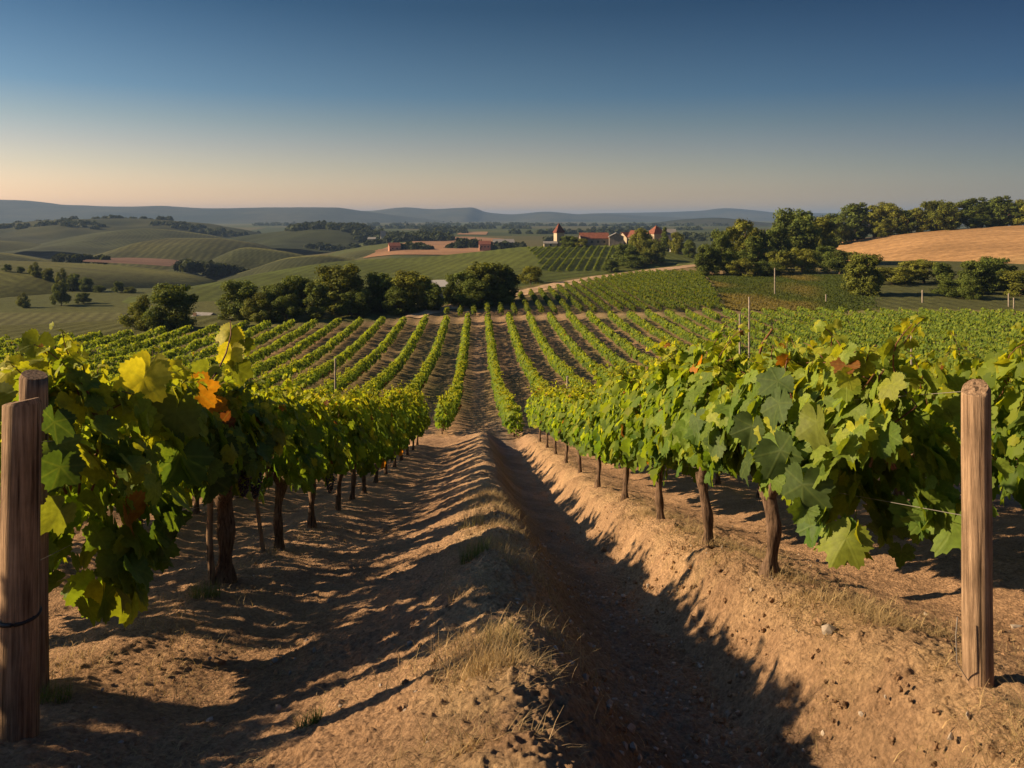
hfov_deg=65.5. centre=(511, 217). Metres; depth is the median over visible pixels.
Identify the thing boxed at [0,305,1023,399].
vineyard rows
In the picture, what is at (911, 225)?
tree
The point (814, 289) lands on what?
vineyard
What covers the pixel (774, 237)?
tree
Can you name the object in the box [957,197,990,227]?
tree
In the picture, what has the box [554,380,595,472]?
grape vine
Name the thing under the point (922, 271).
shrub
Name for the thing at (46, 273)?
tree
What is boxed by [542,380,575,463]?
grape vine
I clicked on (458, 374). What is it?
grape vine
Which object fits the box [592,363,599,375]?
grape vine
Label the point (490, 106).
sky
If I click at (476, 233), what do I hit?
stubble field
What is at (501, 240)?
barn
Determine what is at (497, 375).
grape vine
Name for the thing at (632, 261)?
shrub
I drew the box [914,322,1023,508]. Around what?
grape vine
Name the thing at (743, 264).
shrub
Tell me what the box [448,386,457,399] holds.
grape vine
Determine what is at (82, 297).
shrub
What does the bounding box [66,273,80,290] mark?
tree
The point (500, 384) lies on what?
grape vine
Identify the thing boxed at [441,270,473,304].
tree
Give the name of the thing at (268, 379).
grape vine
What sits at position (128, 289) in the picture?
tree
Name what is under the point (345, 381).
grape vine
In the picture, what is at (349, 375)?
grape vine
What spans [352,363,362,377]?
grape vine
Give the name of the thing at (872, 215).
tree
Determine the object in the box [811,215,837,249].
tree
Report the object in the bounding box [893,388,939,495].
grape vine
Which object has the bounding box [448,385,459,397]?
grape vine
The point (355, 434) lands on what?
grape vine
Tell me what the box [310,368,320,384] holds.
grape vine
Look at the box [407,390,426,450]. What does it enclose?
grape vine
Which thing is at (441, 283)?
shed
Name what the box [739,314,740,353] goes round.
wooden post
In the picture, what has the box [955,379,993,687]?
wooden post
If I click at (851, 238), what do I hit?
shrub
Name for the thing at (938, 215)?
tree
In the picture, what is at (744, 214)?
mountain
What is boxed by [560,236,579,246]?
tree
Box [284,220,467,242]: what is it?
distant wood
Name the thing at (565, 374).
grape vine
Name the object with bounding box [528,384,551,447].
grape vine
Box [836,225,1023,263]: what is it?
hill
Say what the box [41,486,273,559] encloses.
trellis wire
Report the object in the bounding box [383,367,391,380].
grape vine
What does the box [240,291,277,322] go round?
shrub
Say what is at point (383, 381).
grape vine
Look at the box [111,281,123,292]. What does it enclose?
shrub
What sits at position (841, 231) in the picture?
tree
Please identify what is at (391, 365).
grape vine
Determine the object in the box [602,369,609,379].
grape vine
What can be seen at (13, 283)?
hill
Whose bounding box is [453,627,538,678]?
grass tuft
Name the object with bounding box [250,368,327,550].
grape vine
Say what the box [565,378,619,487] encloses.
grape vine
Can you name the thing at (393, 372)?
grape vine
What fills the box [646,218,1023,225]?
mountain
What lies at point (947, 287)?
shrub
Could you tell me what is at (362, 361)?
grape vine
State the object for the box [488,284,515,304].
shrub
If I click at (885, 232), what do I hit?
shrub
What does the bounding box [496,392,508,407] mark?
grape vine
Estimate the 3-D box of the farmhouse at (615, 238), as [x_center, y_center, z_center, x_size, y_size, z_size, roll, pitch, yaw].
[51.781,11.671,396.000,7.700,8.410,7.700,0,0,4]
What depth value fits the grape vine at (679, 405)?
7.49 m
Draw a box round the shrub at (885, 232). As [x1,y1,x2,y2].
[867,222,892,236]
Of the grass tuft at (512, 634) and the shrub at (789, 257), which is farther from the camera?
the shrub at (789, 257)
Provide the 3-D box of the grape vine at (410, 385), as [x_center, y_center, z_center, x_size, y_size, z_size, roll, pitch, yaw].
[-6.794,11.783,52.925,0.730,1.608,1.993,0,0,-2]
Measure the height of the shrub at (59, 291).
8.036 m
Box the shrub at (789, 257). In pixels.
[763,249,797,273]
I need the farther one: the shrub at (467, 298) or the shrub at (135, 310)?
the shrub at (467, 298)
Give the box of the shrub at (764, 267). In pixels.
[748,260,785,274]
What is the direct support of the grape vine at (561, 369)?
on the ground at (476, 445)
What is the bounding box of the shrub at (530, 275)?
[517,266,543,284]
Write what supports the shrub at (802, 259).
on the ground at (476, 445)
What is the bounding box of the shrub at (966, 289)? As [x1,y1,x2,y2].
[956,275,982,299]
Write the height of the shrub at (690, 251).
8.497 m
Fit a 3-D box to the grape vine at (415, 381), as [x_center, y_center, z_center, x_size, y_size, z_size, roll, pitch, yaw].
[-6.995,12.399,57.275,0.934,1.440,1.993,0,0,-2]
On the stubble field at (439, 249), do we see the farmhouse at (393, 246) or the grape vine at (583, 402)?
the farmhouse at (393, 246)
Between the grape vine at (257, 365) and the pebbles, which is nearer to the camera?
the pebbles
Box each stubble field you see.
[364,237,499,257]
[458,232,487,234]
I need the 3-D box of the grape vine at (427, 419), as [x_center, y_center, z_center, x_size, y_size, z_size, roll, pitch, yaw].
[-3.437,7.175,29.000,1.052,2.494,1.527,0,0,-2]
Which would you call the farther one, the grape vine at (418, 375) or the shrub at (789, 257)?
the shrub at (789, 257)
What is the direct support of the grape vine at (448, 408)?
on the ground at (476, 445)
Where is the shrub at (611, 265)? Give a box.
[601,259,618,271]
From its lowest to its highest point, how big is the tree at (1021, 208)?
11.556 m
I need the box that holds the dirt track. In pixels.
[405,264,694,317]
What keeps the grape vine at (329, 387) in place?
on the ground at (476, 445)
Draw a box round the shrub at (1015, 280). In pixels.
[996,270,1023,295]
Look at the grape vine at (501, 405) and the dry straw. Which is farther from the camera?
the grape vine at (501, 405)
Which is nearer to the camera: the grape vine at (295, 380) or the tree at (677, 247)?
the grape vine at (295, 380)
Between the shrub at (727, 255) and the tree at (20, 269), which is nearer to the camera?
the shrub at (727, 255)
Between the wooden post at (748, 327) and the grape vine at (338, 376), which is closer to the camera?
the grape vine at (338, 376)
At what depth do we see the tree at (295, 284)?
124.04 m
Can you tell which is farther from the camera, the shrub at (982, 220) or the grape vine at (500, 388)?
the shrub at (982, 220)
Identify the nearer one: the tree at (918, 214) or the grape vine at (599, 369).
the grape vine at (599, 369)
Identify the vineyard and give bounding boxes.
[443,269,724,315]
[527,245,614,270]
[706,274,881,311]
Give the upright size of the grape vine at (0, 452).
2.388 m
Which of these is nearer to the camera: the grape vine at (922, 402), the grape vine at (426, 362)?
the grape vine at (922, 402)
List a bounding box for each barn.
[492,239,514,243]
[578,233,608,245]
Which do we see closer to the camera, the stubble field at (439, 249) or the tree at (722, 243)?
the tree at (722, 243)
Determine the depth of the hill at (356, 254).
673.95 m
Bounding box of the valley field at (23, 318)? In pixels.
[0,313,126,324]
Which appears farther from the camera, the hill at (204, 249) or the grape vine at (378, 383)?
the hill at (204, 249)
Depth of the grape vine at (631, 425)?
9.50 m
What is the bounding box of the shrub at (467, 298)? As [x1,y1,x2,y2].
[453,277,494,308]
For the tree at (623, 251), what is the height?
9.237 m
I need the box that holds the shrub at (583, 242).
[575,238,587,246]
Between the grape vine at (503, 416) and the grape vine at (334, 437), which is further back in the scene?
the grape vine at (503, 416)
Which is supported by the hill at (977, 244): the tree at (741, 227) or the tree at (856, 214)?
the tree at (856, 214)
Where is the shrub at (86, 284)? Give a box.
[78,277,93,291]
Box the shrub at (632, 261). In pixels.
[618,254,650,267]
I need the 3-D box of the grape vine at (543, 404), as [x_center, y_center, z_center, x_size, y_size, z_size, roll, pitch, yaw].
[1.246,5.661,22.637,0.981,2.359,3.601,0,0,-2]
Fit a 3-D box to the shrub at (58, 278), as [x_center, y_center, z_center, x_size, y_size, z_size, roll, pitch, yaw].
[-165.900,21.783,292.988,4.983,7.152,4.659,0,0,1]
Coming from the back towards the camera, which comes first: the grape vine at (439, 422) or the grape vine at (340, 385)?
the grape vine at (340, 385)
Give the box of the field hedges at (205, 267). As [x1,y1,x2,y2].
[0,215,746,275]
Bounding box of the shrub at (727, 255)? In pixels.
[714,250,748,273]
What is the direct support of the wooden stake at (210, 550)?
on the ground at (476, 445)
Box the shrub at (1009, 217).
[999,213,1021,224]
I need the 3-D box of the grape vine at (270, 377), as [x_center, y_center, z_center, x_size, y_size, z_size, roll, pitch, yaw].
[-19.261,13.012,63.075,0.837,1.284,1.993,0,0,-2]
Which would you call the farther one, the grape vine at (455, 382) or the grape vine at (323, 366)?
the grape vine at (323, 366)
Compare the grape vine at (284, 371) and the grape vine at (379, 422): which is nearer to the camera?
the grape vine at (379, 422)
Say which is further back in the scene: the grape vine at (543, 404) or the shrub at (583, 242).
the shrub at (583, 242)
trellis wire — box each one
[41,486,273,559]
[677,464,959,514]
[816,391,960,402]
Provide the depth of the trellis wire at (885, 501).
4.12 m
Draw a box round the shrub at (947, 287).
[929,278,960,297]
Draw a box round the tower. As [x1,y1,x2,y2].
[552,223,564,245]
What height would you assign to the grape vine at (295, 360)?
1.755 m
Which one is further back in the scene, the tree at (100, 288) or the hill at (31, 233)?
the hill at (31, 233)
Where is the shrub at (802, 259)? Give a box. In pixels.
[781,247,821,273]
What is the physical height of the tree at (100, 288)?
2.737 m
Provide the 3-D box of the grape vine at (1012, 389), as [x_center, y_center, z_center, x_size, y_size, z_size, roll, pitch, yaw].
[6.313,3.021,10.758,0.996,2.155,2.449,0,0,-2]
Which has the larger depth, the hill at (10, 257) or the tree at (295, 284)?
the hill at (10, 257)
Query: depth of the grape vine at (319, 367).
67.45 m
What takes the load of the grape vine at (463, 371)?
on the ground at (476, 445)
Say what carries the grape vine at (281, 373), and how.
on the ground at (476, 445)
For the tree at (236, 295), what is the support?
on the ground at (476, 445)
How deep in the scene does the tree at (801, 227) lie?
235.24 m
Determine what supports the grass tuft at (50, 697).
on the ground at (476, 445)
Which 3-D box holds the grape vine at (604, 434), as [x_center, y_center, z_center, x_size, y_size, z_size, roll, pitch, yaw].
[1.679,3.149,12.036,1.024,2.415,2.798,0,0,-2]
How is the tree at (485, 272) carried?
on the ground at (476, 445)
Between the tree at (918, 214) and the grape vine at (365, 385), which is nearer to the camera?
the grape vine at (365, 385)
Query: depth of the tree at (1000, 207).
336.50 m
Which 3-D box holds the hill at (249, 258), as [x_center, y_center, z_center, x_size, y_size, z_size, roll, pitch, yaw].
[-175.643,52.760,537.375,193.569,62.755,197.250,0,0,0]
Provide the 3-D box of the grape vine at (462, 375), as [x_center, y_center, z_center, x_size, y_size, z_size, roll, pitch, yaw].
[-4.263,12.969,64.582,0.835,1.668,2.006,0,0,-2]
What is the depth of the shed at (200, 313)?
184.22 m
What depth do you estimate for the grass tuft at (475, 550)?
6.08 m
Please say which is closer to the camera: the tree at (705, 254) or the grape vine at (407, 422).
the grape vine at (407, 422)
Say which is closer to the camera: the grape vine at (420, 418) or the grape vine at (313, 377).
the grape vine at (420, 418)
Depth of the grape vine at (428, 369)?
68.61 m
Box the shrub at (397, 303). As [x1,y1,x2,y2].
[380,286,417,314]
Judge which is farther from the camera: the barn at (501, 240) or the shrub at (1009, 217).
the barn at (501, 240)
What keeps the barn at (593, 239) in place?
on the hill at (517, 260)
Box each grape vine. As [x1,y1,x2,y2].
[0,320,295,627]
[0,353,111,494]
[0,422,1,494]
[82,424,143,528]
[193,499,199,513]
[250,365,258,376]
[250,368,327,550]
[253,361,262,374]
[256,361,265,375]
[261,371,272,388]
[265,373,274,384]
[267,368,281,385]
[276,364,284,384]
[278,377,350,527]
[280,365,289,381]
[282,364,293,375]
[286,362,296,375]
[290,358,297,375]
[292,378,302,390]
[293,373,306,389]
[304,371,313,388]
[306,367,316,382]
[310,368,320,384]
[312,384,334,401]
[313,365,322,381]
[314,389,375,510]
[317,363,329,379]
[323,360,333,372]
[323,378,333,394]
[325,386,381,499]
[326,379,337,391]
[330,378,344,392]
[336,372,344,389]
[340,374,348,387]
[343,371,351,388]
[344,367,353,382]
[344,380,393,492]
[347,368,358,384]
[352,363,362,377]
[359,358,367,375]
[361,383,371,397]
[369,390,399,482]
[370,377,379,393]
[371,389,408,473]
[372,376,382,390]
[377,372,386,388]
[377,373,384,389]
[382,369,389,386]
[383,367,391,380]
[383,380,419,460]
[383,389,411,466]
[385,367,395,381]
[389,363,396,377]
[391,361,397,373]
[403,383,424,454]
[404,383,414,393]
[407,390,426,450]
[408,380,421,393]
[410,384,431,444]
[411,373,423,388]
[419,365,430,375]
[419,370,427,383]
[423,361,431,374]
[433,394,450,433]
[434,402,452,430]
[436,395,453,422]
[437,397,455,420]
[441,390,456,417]
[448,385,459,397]
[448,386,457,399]
[450,391,461,410]
[451,378,462,395]
[454,396,460,410]
[456,360,465,376]
[456,371,463,386]
[457,367,464,380]
[492,372,503,388]
[493,376,504,392]
[494,381,503,394]
[495,385,505,405]
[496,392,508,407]
[497,391,515,416]
[499,393,507,417]
[500,393,516,421]
[500,393,517,420]
[501,402,518,432]
[504,405,524,437]
[524,382,545,441]
[525,361,534,376]
[528,368,536,379]
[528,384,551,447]
[530,370,539,386]
[536,381,567,453]
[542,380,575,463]
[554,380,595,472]
[559,365,567,378]
[563,365,571,380]
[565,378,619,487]
[566,366,574,380]
[571,376,580,386]
[574,375,583,389]
[584,355,659,501]
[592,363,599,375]
[598,364,604,379]
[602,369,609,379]
[608,335,709,519]
[643,318,762,548]
[679,314,1015,579]
[705,399,720,484]
[726,383,759,497]
[876,338,1007,538]
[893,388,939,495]
[911,379,1023,457]
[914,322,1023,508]
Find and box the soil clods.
[0,490,1023,767]
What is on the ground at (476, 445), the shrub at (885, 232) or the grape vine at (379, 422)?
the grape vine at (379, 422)
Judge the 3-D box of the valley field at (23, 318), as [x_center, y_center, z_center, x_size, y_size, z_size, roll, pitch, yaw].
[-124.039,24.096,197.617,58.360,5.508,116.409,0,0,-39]
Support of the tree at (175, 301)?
on the ground at (476, 445)
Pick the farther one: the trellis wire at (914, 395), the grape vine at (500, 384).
the grape vine at (500, 384)
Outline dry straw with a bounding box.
[1,480,1023,767]
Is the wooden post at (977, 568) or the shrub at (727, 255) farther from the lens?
the shrub at (727, 255)
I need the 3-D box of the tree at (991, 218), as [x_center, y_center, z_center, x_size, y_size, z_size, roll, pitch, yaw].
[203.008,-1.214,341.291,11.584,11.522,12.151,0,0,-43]
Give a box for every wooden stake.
[206,500,214,584]
[253,485,264,550]
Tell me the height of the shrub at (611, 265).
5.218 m
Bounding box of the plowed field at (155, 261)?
[83,258,178,265]
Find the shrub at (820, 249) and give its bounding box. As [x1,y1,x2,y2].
[809,244,838,264]
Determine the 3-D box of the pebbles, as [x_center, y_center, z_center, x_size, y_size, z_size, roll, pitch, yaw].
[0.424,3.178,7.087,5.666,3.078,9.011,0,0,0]
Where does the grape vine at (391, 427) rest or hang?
on the ground at (476, 445)
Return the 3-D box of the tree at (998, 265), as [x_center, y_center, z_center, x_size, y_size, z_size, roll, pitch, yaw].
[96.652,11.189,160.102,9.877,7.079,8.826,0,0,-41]
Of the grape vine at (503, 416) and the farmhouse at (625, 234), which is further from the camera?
the farmhouse at (625, 234)
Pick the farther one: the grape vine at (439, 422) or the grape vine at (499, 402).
the grape vine at (499, 402)
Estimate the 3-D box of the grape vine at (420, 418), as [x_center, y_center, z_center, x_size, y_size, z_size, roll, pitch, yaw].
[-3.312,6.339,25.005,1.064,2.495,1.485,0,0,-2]
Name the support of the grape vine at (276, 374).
on the ground at (476, 445)
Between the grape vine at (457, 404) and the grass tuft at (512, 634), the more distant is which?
the grape vine at (457, 404)
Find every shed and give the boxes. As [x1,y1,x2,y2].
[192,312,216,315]
[431,280,446,297]
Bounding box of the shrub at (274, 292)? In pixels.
[260,283,298,311]
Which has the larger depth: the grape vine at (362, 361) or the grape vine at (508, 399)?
the grape vine at (362, 361)
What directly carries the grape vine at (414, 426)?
on the ground at (476, 445)
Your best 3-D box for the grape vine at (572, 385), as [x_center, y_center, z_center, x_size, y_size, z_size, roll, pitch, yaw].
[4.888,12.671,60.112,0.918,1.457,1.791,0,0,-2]
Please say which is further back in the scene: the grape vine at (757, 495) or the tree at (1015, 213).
the tree at (1015, 213)
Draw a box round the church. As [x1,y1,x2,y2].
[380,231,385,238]
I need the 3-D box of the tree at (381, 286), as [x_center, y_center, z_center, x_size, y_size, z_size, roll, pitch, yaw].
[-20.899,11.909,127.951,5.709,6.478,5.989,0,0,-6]
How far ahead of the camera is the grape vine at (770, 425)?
4.43 m
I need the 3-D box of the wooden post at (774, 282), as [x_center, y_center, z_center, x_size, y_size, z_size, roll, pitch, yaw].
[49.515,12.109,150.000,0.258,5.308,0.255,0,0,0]
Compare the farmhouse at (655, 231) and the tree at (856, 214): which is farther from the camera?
the farmhouse at (655, 231)
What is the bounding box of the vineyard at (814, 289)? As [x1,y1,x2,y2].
[706,274,881,311]
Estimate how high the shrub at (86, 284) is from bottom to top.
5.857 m
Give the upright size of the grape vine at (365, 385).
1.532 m
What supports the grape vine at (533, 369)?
on the ground at (476, 445)
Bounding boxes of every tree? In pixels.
[16,266,24,272]
[41,268,53,279]
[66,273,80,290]
[93,285,106,292]
[123,287,135,292]
[140,282,198,331]
[214,279,261,320]
[280,274,312,312]
[302,281,331,318]
[304,263,366,314]
[365,271,394,310]
[389,270,432,308]
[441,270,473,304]
[464,261,505,302]
[494,264,520,297]
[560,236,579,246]
[611,243,642,265]
[628,228,654,253]
[640,239,665,263]
[659,227,669,250]
[667,231,683,253]
[694,243,722,275]
[711,228,734,267]
[723,218,765,260]
[740,236,767,267]
[759,224,792,259]
[772,207,828,260]
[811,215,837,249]
[815,234,826,246]
[826,211,851,244]
[839,251,886,296]
[840,202,874,240]
[861,204,885,237]
[870,202,908,234]
[894,210,918,233]
[908,207,931,231]
[920,199,957,230]
[932,262,954,286]
[946,201,965,228]
[956,260,998,294]
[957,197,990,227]
[975,203,1000,226]
[979,255,1017,290]
[987,195,1013,225]
[1003,202,1023,225]
[1012,199,1023,224]
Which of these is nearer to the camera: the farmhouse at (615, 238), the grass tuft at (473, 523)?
the grass tuft at (473, 523)
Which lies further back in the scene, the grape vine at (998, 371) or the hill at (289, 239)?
the hill at (289, 239)
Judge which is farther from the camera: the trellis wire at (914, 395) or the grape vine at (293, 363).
the grape vine at (293, 363)
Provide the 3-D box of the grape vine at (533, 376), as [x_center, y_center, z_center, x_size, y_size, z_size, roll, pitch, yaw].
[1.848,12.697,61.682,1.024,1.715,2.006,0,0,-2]
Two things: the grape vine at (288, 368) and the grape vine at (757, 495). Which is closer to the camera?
the grape vine at (757, 495)
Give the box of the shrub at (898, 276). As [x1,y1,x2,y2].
[874,267,915,284]
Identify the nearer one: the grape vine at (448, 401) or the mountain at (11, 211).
the grape vine at (448, 401)
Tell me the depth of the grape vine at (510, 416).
33.69 m
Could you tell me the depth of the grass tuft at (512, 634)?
3.60 m
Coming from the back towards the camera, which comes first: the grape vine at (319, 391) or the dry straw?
the grape vine at (319, 391)
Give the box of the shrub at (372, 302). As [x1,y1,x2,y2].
[350,286,381,313]
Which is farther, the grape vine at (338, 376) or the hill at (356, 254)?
the hill at (356, 254)
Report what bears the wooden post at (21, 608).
on the ground at (476, 445)
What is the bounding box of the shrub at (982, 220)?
[968,213,994,227]
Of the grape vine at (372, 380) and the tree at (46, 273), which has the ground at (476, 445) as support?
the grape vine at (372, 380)
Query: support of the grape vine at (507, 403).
on the ground at (476, 445)
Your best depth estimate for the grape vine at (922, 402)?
7.87 m
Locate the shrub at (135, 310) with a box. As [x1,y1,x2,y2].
[116,293,151,329]
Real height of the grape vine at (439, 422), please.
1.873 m
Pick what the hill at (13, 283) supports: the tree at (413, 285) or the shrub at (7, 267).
the shrub at (7, 267)
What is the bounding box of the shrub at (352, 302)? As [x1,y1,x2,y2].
[335,290,368,315]
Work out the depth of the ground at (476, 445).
5.50 m
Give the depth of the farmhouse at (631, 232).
399.94 m
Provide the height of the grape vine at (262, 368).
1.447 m
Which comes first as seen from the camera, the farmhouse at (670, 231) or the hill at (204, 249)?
the farmhouse at (670, 231)
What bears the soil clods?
on the ground at (476, 445)
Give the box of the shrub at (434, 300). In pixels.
[417,282,445,309]
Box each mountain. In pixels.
[0,200,443,222]
[365,207,694,221]
[604,208,895,220]
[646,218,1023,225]
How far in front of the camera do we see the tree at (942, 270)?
157.62 m
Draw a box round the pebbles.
[77,498,1023,767]
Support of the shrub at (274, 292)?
on the ground at (476, 445)
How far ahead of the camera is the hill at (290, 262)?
460.12 m
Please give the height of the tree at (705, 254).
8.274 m
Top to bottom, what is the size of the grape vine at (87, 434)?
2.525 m
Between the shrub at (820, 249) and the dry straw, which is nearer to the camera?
the dry straw
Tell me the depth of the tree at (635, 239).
326.13 m
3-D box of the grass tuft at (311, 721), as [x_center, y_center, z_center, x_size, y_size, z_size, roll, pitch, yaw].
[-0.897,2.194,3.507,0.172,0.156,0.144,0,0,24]
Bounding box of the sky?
[0,0,1023,213]
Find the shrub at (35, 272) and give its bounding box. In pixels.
[27,262,41,275]
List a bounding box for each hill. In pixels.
[0,218,261,243]
[0,241,77,255]
[0,253,51,261]
[0,260,216,297]
[1,229,225,254]
[86,238,275,269]
[122,245,702,303]
[186,247,305,279]
[215,255,353,281]
[226,228,363,252]
[335,250,375,258]
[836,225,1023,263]
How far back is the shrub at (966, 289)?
142.39 m
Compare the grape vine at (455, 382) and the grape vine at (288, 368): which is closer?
the grape vine at (455, 382)
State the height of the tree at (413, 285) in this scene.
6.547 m
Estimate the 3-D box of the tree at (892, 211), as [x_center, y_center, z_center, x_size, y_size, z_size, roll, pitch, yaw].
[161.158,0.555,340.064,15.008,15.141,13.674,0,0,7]
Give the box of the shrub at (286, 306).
[270,293,306,321]
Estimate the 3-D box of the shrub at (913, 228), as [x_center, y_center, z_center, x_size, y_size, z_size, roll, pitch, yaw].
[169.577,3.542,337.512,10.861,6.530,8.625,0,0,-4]
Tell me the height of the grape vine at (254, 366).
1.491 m
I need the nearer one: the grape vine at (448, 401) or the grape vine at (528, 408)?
the grape vine at (528, 408)
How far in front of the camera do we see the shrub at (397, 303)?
122.77 m
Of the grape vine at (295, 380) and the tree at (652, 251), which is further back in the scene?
the tree at (652, 251)
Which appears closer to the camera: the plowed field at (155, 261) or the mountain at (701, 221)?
the plowed field at (155, 261)
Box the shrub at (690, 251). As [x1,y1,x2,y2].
[682,239,696,256]
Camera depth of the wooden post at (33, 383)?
3.98 m
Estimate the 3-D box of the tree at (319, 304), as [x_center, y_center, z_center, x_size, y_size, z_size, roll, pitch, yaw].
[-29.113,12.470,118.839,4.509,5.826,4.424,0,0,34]
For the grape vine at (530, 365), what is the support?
on the ground at (476, 445)
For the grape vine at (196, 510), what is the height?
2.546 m
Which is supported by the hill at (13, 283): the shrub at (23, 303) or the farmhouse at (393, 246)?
the shrub at (23, 303)
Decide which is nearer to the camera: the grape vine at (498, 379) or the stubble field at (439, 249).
the grape vine at (498, 379)
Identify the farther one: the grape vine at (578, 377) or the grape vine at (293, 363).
the grape vine at (293, 363)
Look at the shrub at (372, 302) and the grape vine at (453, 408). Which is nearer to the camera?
the grape vine at (453, 408)
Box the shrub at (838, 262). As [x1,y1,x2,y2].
[816,249,853,273]
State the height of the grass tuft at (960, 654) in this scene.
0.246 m
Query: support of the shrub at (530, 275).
on the ground at (476, 445)
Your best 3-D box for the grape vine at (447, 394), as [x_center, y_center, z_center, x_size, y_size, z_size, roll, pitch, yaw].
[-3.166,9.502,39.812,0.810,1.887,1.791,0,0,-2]
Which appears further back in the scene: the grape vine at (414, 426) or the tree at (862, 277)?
the tree at (862, 277)
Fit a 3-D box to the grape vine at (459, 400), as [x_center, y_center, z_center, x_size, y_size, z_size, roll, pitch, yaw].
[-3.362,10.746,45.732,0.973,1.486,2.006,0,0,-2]
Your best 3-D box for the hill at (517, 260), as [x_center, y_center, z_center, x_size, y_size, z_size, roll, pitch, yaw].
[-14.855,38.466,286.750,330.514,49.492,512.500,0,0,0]
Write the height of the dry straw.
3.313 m
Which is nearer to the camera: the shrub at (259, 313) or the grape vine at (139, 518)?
the grape vine at (139, 518)
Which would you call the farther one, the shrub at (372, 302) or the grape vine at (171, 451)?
the shrub at (372, 302)
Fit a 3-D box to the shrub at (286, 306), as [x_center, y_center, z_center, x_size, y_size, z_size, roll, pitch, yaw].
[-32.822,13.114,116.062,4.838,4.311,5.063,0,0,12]
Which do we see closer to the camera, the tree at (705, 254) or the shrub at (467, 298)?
the shrub at (467, 298)
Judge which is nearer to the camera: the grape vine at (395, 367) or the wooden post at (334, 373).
the wooden post at (334, 373)
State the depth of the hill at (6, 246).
871.88 m
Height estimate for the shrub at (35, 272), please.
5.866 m
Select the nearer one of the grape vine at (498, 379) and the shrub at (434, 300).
the grape vine at (498, 379)
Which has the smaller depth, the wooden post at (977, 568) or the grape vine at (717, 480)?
the wooden post at (977, 568)
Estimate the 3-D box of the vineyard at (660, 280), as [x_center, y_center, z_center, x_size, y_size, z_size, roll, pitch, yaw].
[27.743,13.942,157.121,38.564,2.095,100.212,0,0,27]
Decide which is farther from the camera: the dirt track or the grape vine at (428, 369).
the dirt track
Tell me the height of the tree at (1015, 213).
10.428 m
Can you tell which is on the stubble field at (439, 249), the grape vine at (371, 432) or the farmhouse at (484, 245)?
the farmhouse at (484, 245)
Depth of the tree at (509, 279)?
138.19 m
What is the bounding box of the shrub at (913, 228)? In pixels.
[906,220,922,232]
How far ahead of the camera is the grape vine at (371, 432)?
13.89 m
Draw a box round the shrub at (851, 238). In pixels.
[844,225,855,241]
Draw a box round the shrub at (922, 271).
[896,259,956,283]
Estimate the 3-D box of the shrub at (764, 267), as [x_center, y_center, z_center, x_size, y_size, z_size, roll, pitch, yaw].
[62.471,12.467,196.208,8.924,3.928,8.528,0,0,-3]
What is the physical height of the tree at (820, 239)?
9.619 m
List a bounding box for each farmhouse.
[388,242,400,250]
[478,241,490,250]
[608,233,623,245]
[620,232,628,244]
[627,230,637,242]
[647,226,662,241]
[662,229,675,246]
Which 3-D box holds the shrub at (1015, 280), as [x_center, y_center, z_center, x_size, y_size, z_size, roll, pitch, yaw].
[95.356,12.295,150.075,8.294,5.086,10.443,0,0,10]
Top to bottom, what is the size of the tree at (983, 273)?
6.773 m
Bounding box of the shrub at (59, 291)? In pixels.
[49,281,71,305]
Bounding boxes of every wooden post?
[0,397,42,741]
[19,370,49,692]
[334,358,335,388]
[566,376,568,387]
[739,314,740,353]
[748,297,749,364]
[774,268,775,293]
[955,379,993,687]
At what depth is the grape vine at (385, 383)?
62.06 m
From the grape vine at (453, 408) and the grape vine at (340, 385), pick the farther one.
the grape vine at (340, 385)
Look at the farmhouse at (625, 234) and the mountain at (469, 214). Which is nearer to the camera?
the farmhouse at (625, 234)
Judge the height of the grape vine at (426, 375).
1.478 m
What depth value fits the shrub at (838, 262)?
198.52 m
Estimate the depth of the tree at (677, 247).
362.71 m
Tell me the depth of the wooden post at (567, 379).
43.98 m
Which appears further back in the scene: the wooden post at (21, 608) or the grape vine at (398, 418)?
the grape vine at (398, 418)
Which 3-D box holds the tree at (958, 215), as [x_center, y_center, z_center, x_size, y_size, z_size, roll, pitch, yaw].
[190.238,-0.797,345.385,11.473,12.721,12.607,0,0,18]
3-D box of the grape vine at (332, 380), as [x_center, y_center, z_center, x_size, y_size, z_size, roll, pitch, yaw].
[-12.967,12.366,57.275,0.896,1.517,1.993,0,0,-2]
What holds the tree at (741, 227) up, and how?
on the ground at (476, 445)
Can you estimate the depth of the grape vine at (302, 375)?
60.36 m
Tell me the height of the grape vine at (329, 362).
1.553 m
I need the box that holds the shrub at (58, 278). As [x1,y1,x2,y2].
[54,268,68,283]
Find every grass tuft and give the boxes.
[39,674,73,704]
[185,579,224,599]
[290,704,326,729]
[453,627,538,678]
[455,536,490,564]
[457,511,485,529]
[478,616,530,645]
[775,584,822,614]
[901,637,1003,673]
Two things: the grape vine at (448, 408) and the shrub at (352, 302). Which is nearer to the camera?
the grape vine at (448, 408)
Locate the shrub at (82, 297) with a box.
[73,292,91,302]
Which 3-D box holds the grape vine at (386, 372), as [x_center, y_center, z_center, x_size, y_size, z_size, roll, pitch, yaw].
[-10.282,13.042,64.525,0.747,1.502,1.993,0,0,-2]
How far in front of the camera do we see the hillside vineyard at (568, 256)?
342.64 m
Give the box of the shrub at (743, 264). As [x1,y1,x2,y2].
[722,258,758,276]
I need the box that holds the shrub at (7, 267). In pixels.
[1,264,11,270]
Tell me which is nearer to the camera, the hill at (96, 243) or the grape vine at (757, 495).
the grape vine at (757, 495)
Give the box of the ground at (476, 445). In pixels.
[0,221,1023,767]
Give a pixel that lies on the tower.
(558, 231)

